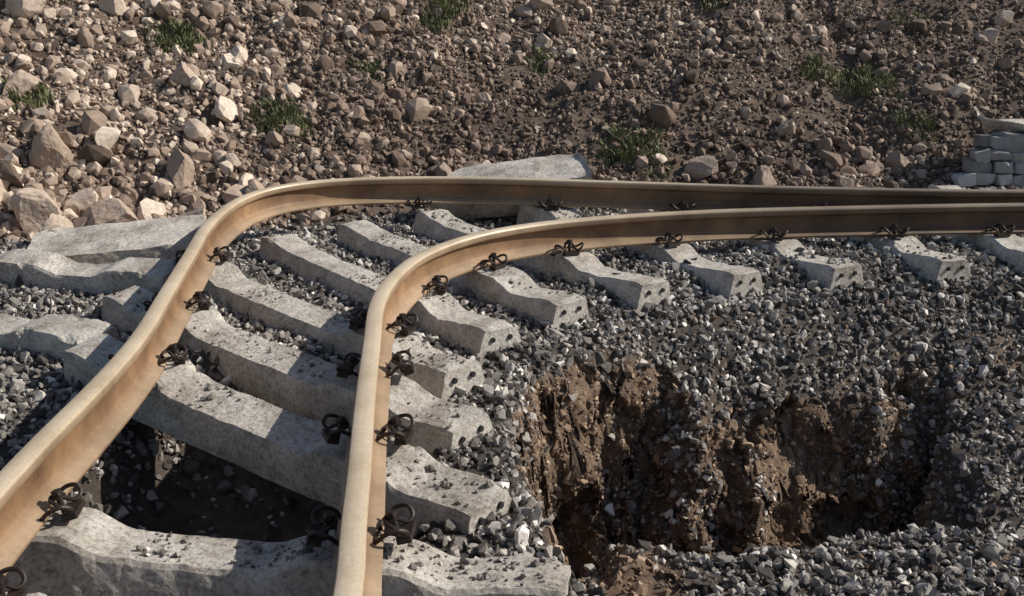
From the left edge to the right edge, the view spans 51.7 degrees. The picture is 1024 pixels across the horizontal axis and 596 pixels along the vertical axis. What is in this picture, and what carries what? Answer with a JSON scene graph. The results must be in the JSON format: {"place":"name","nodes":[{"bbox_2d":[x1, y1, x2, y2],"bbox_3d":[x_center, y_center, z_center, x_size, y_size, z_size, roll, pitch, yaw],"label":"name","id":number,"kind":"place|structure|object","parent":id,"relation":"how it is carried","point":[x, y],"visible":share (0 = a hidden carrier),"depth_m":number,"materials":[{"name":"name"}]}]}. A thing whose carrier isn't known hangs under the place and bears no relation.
{"place":"outdoors","nodes":[
{"label":"outdoors","id":0,"kind":"place"},
{"bbox_2d":[0,0,1023,595],"bbox_3d":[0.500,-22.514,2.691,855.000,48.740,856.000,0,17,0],"label":"ground","id":1,"kind":"structure","parent":0,"point":[234,520],"depth_m":6.63,"materials":[{"name":"soil"}]},
{"bbox_2d":[0,179,3,202],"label":"boulder","id":2,"kind":"object","parent":1,"relation":"on","point":[1,190],"visible":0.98,"depth_m":8.87,"materials":[{"name":"stone"}]},
{"bbox_2d":[2,69,40,97],"bbox_3d":[-4.596,-1.973,9.844,0.370,0.256,0.436,-15,50,15],"label":"boulder","id":3,"kind":"object","parent":1,"relation":"on","point":[18,78],"visible":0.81,"depth_m":9.76,"materials":[{"name":"stone"}]},
{"bbox_2d":[0,566,46,595],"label":"concrete sleeper","id":4,"kind":"object","parent":1,"relation":"on","point":[18,590],"visible":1,"depth_m":3.26,"materials":[{"name":"metal"}]},
{"bbox_2d":[5,0,45,18],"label":"boulder","id":5,"kind":"object","parent":1,"relation":"on","point":[28,9],"visible":0.88,"depth_m":10.71,"materials":[{"name":"stone"}]},
{"bbox_2d":[0,78,53,112],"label":"weed clump","id":6,"kind":"object","parent":1,"relation":"on","point":[42,91],"visible":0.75,"depth_m":9.73,"materials":[{"name":"green plant"}]},
{"bbox_2d":[10,188,61,232],"bbox_3d":[-3.955,-0.718,8.810,0.380,0.412,0.492,-5,17,-16],"label":"boulder","id":7,"kind":"object","parent":1,"relation":"on","point":[34,208],"visible":0.61,"depth_m":8.59,"materials":[{"name":"stone"}]},
{"bbox_2d":[31,122,74,170],"bbox_3d":[-4.080,-1.338,9.400,0.341,0.477,0.436,-1,18,9],"label":"boulder","id":8,"kind":"object","parent":1,"relation":"on","point":[51,148],"visible":0.9,"depth_m":9.25,"materials":[{"name":"stone"}]},
{"bbox_2d":[38,213,73,231],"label":"boulder","id":9,"kind":"object","parent":1,"relation":"on","point":[53,220],"visible":0.32,"depth_m":8.20,"materials":[{"name":"stone"}]},
{"bbox_2d":[0,314,121,359],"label":"concrete sleeper","id":10,"kind":"object","parent":1,"relation":"on","point":[54,336],"visible":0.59,"depth_m":5.93,"materials":[{"name":"grey concrete"}]},
{"bbox_2d":[63,187,98,214],"bbox_3d":[-3.729,-0.822,9.164,0.310,0.222,0.275,-23,40,-12],"label":"boulder","id":11,"kind":"object","parent":1,"relation":"on","point":[86,198],"visible":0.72,"depth_m":9.06,"materials":[{"name":"stone"}]},
{"bbox_2d":[0,249,175,295],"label":"concrete sleeper","id":12,"kind":"object","parent":1,"relation":"on","point":[44,269],"visible":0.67,"depth_m":7.20,"materials":[{"name":"grey concrete"}]},
{"bbox_2d":[82,198,137,225],"bbox_3d":[-3.387,-0.658,8.905,0.496,0.349,0.389,0,17,0],"label":"boulder","id":13,"kind":"object","parent":1,"relation":"on","point":[112,210],"visible":0.48,"depth_m":8.81,"materials":[{"name":"stone"}]},
{"bbox_2d":[98,0,127,15],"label":"boulder","id":14,"kind":"object","parent":1,"relation":"on","point":[118,7],"visible":0.99,"depth_m":11.09,"materials":[{"name":"stone"}]},
{"bbox_2d":[27,214,205,263],"bbox_3d":[-2.942,-0.376,7.942,1.259,0.227,0.716,-7,23,-13],"label":"concrete slab","id":15,"kind":"object","parent":1,"relation":"on","point":[161,238],"depth_m":7.81,"materials":[{"name":"grey concrete"}]},
{"bbox_2d":[138,17,211,56],"bbox_3d":[-3.561,-2.720,11.119,0.822,0.486,0.833,0,17,0],"label":"weed clump","id":16,"kind":"object","parent":1,"relation":"on","point":[183,30],"visible":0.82,"depth_m":11.04,"materials":[{"name":"green plant"}]},
{"bbox_2d":[166,148,194,188],"bbox_3d":[-3.015,-1.146,9.595,0.235,0.444,0.375,-1,4,-26],"label":"boulder","id":17,"kind":"object","parent":1,"relation":"on","point":[180,168],"visible":0.84,"depth_m":9.48,"materials":[{"name":"stone"}]},
{"bbox_2d":[169,61,196,86],"bbox_3d":[-3.302,-2.216,10.613,0.271,0.289,0.216,1,56,8],"label":"boulder","id":18,"kind":"object","parent":1,"relation":"on","point":[183,73],"visible":0.76,"depth_m":10.54,"materials":[{"name":"stone"}]},
{"bbox_2d":[179,207,205,219],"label":"boulder","id":19,"kind":"object","parent":1,"relation":"on","point":[199,211],"visible":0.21,"depth_m":9.02,"materials":[{"name":"stone"}]},
{"bbox_2d":[225,153,241,166],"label":"boulder","id":20,"kind":"object","parent":1,"relation":"on","point":[232,158],"visible":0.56,"depth_m":9.77,"materials":[{"name":"stone"}]},
{"bbox_2d":[245,179,263,193],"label":"boulder","id":21,"kind":"object","parent":1,"relation":"on","point":[254,185],"visible":0.32,"depth_m":9.45,"materials":[{"name":"stone"}]},
{"bbox_2d":[243,93,312,141],"bbox_3d":[-2.360,-1.815,10.567,0.784,0.445,0.800,0,17,0],"label":"weed clump","id":22,"kind":"object","parent":1,"relation":"on","point":[282,112],"visible":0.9,"depth_m":10.47,"materials":[{"name":"green plant"}]},
{"bbox_2d":[63,334,511,534],"bbox_3d":[-1.177,0.514,4.853,2.772,0.412,0.351,14,31,35],"label":"concrete sleeper","id":23,"kind":"object","parent":1,"relation":"on","point":[294,452],"visible":0.76,"depth_m":4.66,"materials":[{"name":"concrete"}]},
{"bbox_2d":[0,176,1023,575],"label":"steel rail","id":24,"kind":"object","parent":23,"relation":"on","point":[72,440],"visible":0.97,"depth_m":7.94,"materials":[{"name":"brown metal"}]},
{"bbox_2d":[94,184,955,585],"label":"ballast gravel on sleepers","id":25,"kind":"structure","parent":23,"relation":"on","point":[144,550],"depth_m":4.12,"materials":[{"name":"stone"}]},
{"bbox_2d":[337,220,589,327],"bbox_3d":[-0.469,-0.267,7.514,0.324,0.371,2.822,-14,21,-34],"label":"concrete sleeper","id":26,"kind":"object","parent":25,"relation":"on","point":[536,302],"visible":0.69,"depth_m":6.91,"materials":[{"name":"concrete"}]},
{"bbox_2d":[407,196,671,310],"bbox_3d":[0.015,-0.406,7.999,0.340,0.361,3.077,-11,20,-35],"label":"concrete sleeper","id":27,"kind":"object","parent":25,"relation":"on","point":[635,291],"visible":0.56,"depth_m":7.36,"materials":[{"name":"concrete"}]},
{"bbox_2d":[626,200,863,289],"bbox_3d":[1.720,-0.511,8.344,0.333,0.366,2.622,-9,19,-25],"label":"concrete sleeper","id":28,"kind":"object","parent":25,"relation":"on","point":[820,269],"visible":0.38,"depth_m":7.43,"materials":[{"name":"concrete"}]},
{"bbox_2d":[811,202,970,284],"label":"concrete sleeper","id":29,"kind":"object","parent":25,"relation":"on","point":[932,267],"visible":0.35,"depth_m":7.58,"materials":[{"name":"concrete"}]},
{"bbox_2d":[4,482,572,595],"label":"concrete sleeper","id":30,"kind":"object","parent":1,"relation":"on","point":[75,547],"visible":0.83,"depth_m":3.61,"materials":[{"name":"concrete"}]},
{"bbox_2d":[102,285,492,458],"bbox_3d":[-1.317,0.276,5.686,3.022,0.397,0.375,15,29,38],"label":"concrete sleeper","id":31,"kind":"object","parent":1,"relation":"on","point":[284,383],"visible":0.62,"depth_m":5.41,"materials":[{"name":"concrete"}]},
{"bbox_2d":[175,246,485,400],"bbox_3d":[-1.281,0.077,6.372,0.371,0.378,2.972,-18,24,-40],"label":"concrete sleeper","id":32,"kind":"object","parent":1,"relation":"on","point":[229,282],"visible":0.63,"depth_m":6.07,"materials":[{"name":"concrete"}]},
{"bbox_2d":[347,164,362,177],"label":"boulder","id":33,"kind":"object","parent":1,"relation":"on","point":[354,170],"visible":0.77,"depth_m":10.01,"materials":[{"name":"stone"}]},
{"bbox_2d":[346,56,385,84],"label":"weed clump","id":34,"kind":"object","parent":1,"relation":"on","point":[370,68],"visible":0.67,"depth_m":11.35,"materials":[{"name":"green plant"}]},
{"bbox_2d":[258,233,520,356],"bbox_3d":[-0.944,-0.115,7.029,0.335,0.357,2.922,-11,20,-36],"label":"concrete sleeper","id":35,"kind":"object","parent":1,"relation":"on","point":[447,321],"visible":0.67,"depth_m":6.47,"materials":[{"name":"concrete"}]},
{"bbox_2d":[418,0,468,33],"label":"weed clump","id":36,"kind":"object","parent":1,"relation":"on","point":[449,12],"visible":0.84,"depth_m":12.40,"materials":[{"name":"green plant"}]},
{"bbox_2d":[476,92,491,103],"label":"boulder","id":37,"kind":"object","parent":1,"relation":"on","point":[484,97],"visible":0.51,"depth_m":11.41,"materials":[{"name":"stone"}]},
{"bbox_2d":[430,153,591,218],"bbox_3d":[-0.028,-0.996,9.554,1.466,0.350,0.627,-8,29,0],"label":"concrete slab","id":38,"kind":"object","parent":1,"relation":"on","point":[559,166],"depth_m":9.45,"materials":[{"name":"grey concrete"}]},
{"bbox_2d":[0,205,1023,595],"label":"ballast gravel","id":39,"kind":"structure","parent":1,"relation":"on","point":[494,389],"depth_m":6.44,"materials":[{"name":"grey gravel"}]},
{"bbox_2d":[0,0,1023,241],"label":"hillside rocks","id":40,"kind":"object","parent":1,"relation":"on","point":[104,149],"visible":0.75,"depth_m":10.81,"materials":[{"name":"stone"}]},
{"bbox_2d":[0,0,1023,237],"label":"hillside rubble","id":41,"kind":"object","parent":1,"relation":"on","point":[426,45],"visible":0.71,"depth_m":11.39,"materials":[{"name":"stone"}]},
{"bbox_2d":[517,44,555,76],"bbox_3d":[0.292,-2.740,12.178,0.576,0.367,0.551,0,17,0],"label":"weed clump","id":42,"kind":"object","parent":1,"relation":"on","point":[532,65],"visible":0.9,"depth_m":12.12,"materials":[{"name":"green plant"}]},
{"bbox_2d":[586,121,672,181],"bbox_3d":[1.193,-1.558,10.934,0.879,0.551,0.925,0,17,0],"label":"weed clump","id":43,"kind":"object","parent":1,"relation":"on","point":[623,156],"visible":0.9,"depth_m":10.82,"materials":[{"name":"green plant"}]},
{"bbox_2d":[516,198,762,299],"bbox_3d":[0.864,-0.457,8.159,0.341,0.363,2.722,-10,19,-30],"label":"concrete sleeper","id":44,"kind":"object","parent":1,"relation":"on","point":[726,281],"visible":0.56,"depth_m":7.53,"materials":[{"name":"grey concrete"}]},
{"bbox_2d":[684,155,717,179],"bbox_3d":[1.921,-1.294,10.676,0.344,0.251,0.275,-24,44,13],"label":"boulder","id":45,"kind":"object","parent":1,"relation":"on","point":[700,167],"visible":0.88,"depth_m":10.61,"materials":[{"name":"stone"}]},
{"bbox_2d":[699,0,742,11],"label":"weed clump","id":46,"kind":"object","parent":1,"relation":"on","point":[714,5],"visible":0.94,"depth_m":12.95,"materials":[{"name":"green plant"}]},
{"bbox_2d":[753,165,775,185],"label":"boulder","id":47,"kind":"object","parent":1,"relation":"on","point":[762,175],"visible":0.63,"depth_m":10.43,"materials":[{"name":"stone"}]},
{"bbox_2d":[512,288,1022,595],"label":"soil clods","id":48,"kind":"object","parent":1,"relation":"on","point":[640,588],"visible":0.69,"depth_m":6.24,"materials":[{"name":"brown soil"}]},
{"bbox_2d":[777,121,795,136],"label":"boulder","id":49,"kind":"object","parent":1,"relation":"on","point":[786,128],"visible":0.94,"depth_m":11.10,"materials":[{"name":"stone"}]},
{"bbox_2d":[783,51,843,83],"bbox_3d":[3.412,-2.690,12.206,0.738,0.402,0.698,0,17,0],"label":"weed clump","id":50,"kind":"object","parent":1,"relation":"on","point":[816,62],"visible":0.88,"depth_m":12.06,"materials":[{"name":"green plant"}]},
{"bbox_2d":[835,175,854,186],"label":"boulder","id":51,"kind":"object","parent":1,"relation":"on","point":[842,181],"visible":0.48,"depth_m":10.34,"materials":[{"name":"stone"}]},
{"bbox_2d":[827,62,904,100],"bbox_3d":[4.021,-2.403,11.997,0.868,0.534,0.916,0,17,0],"label":"weed clump","id":52,"kind":"object","parent":1,"relation":"on","point":[865,74],"visible":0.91,"depth_m":12.00,"materials":[{"name":"green plant"}]},
{"bbox_2d":[884,151,908,168],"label":"boulder","id":53,"kind":"object","parent":1,"relation":"on","point":[896,159],"visible":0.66,"depth_m":10.89,"materials":[{"name":"stone"}]},
{"bbox_2d":[885,7,943,46],"bbox_3d":[4.970,-3.286,12.811,0.813,0.473,0.829,0,17,0],"label":"weed clump","id":54,"kind":"object","parent":1,"relation":"on","point":[905,18],"visible":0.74,"depth_m":12.87,"materials":[{"name":"green plant"}]},
{"bbox_2d":[889,106,952,145],"bbox_3d":[4.433,-1.839,11.315,0.672,0.402,0.654,0,17,0],"label":"weed clump","id":55,"kind":"object","parent":1,"relation":"on","point":[903,118],"visible":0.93,"depth_m":11.30,"materials":[{"name":"green plant"}]},
{"bbox_2d":[917,222,1023,272],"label":"concrete sleeper","id":56,"kind":"object","parent":1,"relation":"on","point":[1008,245],"visible":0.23,"depth_m":7.90,"materials":[{"name":"concrete"}]},
{"bbox_2d":[930,185,1021,233],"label":"concrete sleeper","id":57,"kind":"object","parent":1,"relation":"on","point":[946,187],"visible":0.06,"depth_m":10.01,"materials":[{"name":"concrete"}]},
{"bbox_2d":[961,186,1019,188],"bbox_3d":[5.014,-0.940,10.141,2.897,0.219,0.608,0,17,0],"label":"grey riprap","id":58,"kind":"object","parent":1,"relation":"on","point":[1002,187],"visible":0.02,"depth_m":10.31,"materials":[{"name":"stone"}]},
{"bbox_2d":[963,131,1023,173],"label":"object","id":59,"kind":"object","parent":1,"relation":"on","point":[1017,137],"visible":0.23,"depth_m":10.38,"materials":[{"name":"grey stone"}]},
{"bbox_2d":[974,106,1023,131],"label":"coping","id":60,"kind":"object","parent":59,"relation":"on","point":[1006,124],"visible":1,"depth_m":10.49,"materials":[{"name":"concrete"}]},
{"bbox_2d":[993,173,1012,185],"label":"wall stone","id":61,"kind":"object","parent":1,"relation":"on","point":[1003,179],"visible":0.81,"depth_m":10.38,"materials":[{"name":"grey stone"}]},
{"bbox_2d":[991,161,1013,173],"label":"wall stone","id":62,"kind":"object","parent":61,"relation":"on","point":[1003,167],"visible":0.94,"depth_m":10.36,"materials":[{"name":"grey stone"}]},
{"bbox_2d":[989,148,1011,159],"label":"wall stone","id":63,"kind":"object","parent":62,"relation":"on","point":[999,154],"visible":0.8,"depth_m":10.36,"materials":[{"name":"grey stone"}]},
{"bbox_2d":[987,136,1010,148],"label":"wall stone","id":64,"kind":"object","parent":63,"relation":"on","point":[997,142],"visible":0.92,"depth_m":10.37,"materials":[{"name":"grey stone"}]},
{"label":"concrete sleeper","id":65,"kind":"object","parent":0,"visible":0},
{"bbox_2d":[329,203,1023,595],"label":"steel rail","id":66,"kind":"object","parent":65,"relation":"on","point":[357,563],"visible":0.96,"depth_m":7.17,"materials":[{"name":"brown metal"}]},
{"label":"wall stone","id":67,"kind":"object","parent":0,"visible":0},
{"bbox_2d":[951,173,976,186],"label":"wall stone","id":68,"kind":"object","parent":67,"relation":"on","point":[963,179],"visible":0.98,"depth_m":10.36,"materials":[{"name":"grey stone"}]},
{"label":"wall stone","id":69,"kind":"object","parent":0,"visible":0},
{"bbox_2d":[976,173,994,184],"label":"wall stone","id":70,"kind":"object","parent":69,"relation":"on","point":[984,178],"visible":0.76,"depth_m":10.38,"materials":[{"name":"grey stone"}]},
{"bbox_2d":[962,158,991,173],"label":"wall stone","id":71,"kind":"object","parent":70,"relation":"on","point":[969,165],"visible":0.88,"depth_m":10.38,"materials":[{"name":"grey stone"}]},
{"bbox_2d":[969,148,990,162],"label":"wall stone","id":72,"kind":"object","parent":71,"relation":"on","point":[981,155],"visible":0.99,"depth_m":10.35,"materials":[{"name":"grey stone"}]},
{"bbox_2d":[973,134,990,145],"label":"wall stone","id":73,"kind":"object","parent":72,"relation":"on","point":[982,139],"visible":1,"depth_m":10.37,"materials":[{"name":"grey stone"}]},
{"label":"wall stone","id":74,"kind":"object","parent":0,"visible":0},
{"bbox_2d":[1012,174,1023,186],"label":"wall stone","id":75,"kind":"object","parent":74,"relation":"on","point":[1018,179],"visible":0.62,"depth_m":10.38,"materials":[{"name":"grey stone"}]},
{"bbox_2d":[1013,162,1023,173],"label":"wall stone","id":76,"kind":"object","parent":75,"relation":"on","point":[1018,168],"visible":0.74,"depth_m":10.37,"materials":[{"name":"grey stone"}]},
{"bbox_2d":[1011,152,1023,162],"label":"wall stone","id":77,"kind":"object","parent":76,"relation":"on","point":[1018,157],"visible":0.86,"depth_m":10.37,"materials":[{"name":"grey stone"}]},
{"bbox_2d":[1017,143,1023,148],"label":"wall stone","id":78,"kind":"object","parent":77,"relation":"on","point":[1020,145],"visible":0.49,"depth_m":10.38,"materials":[{"name":"grey stone"}]}
]}

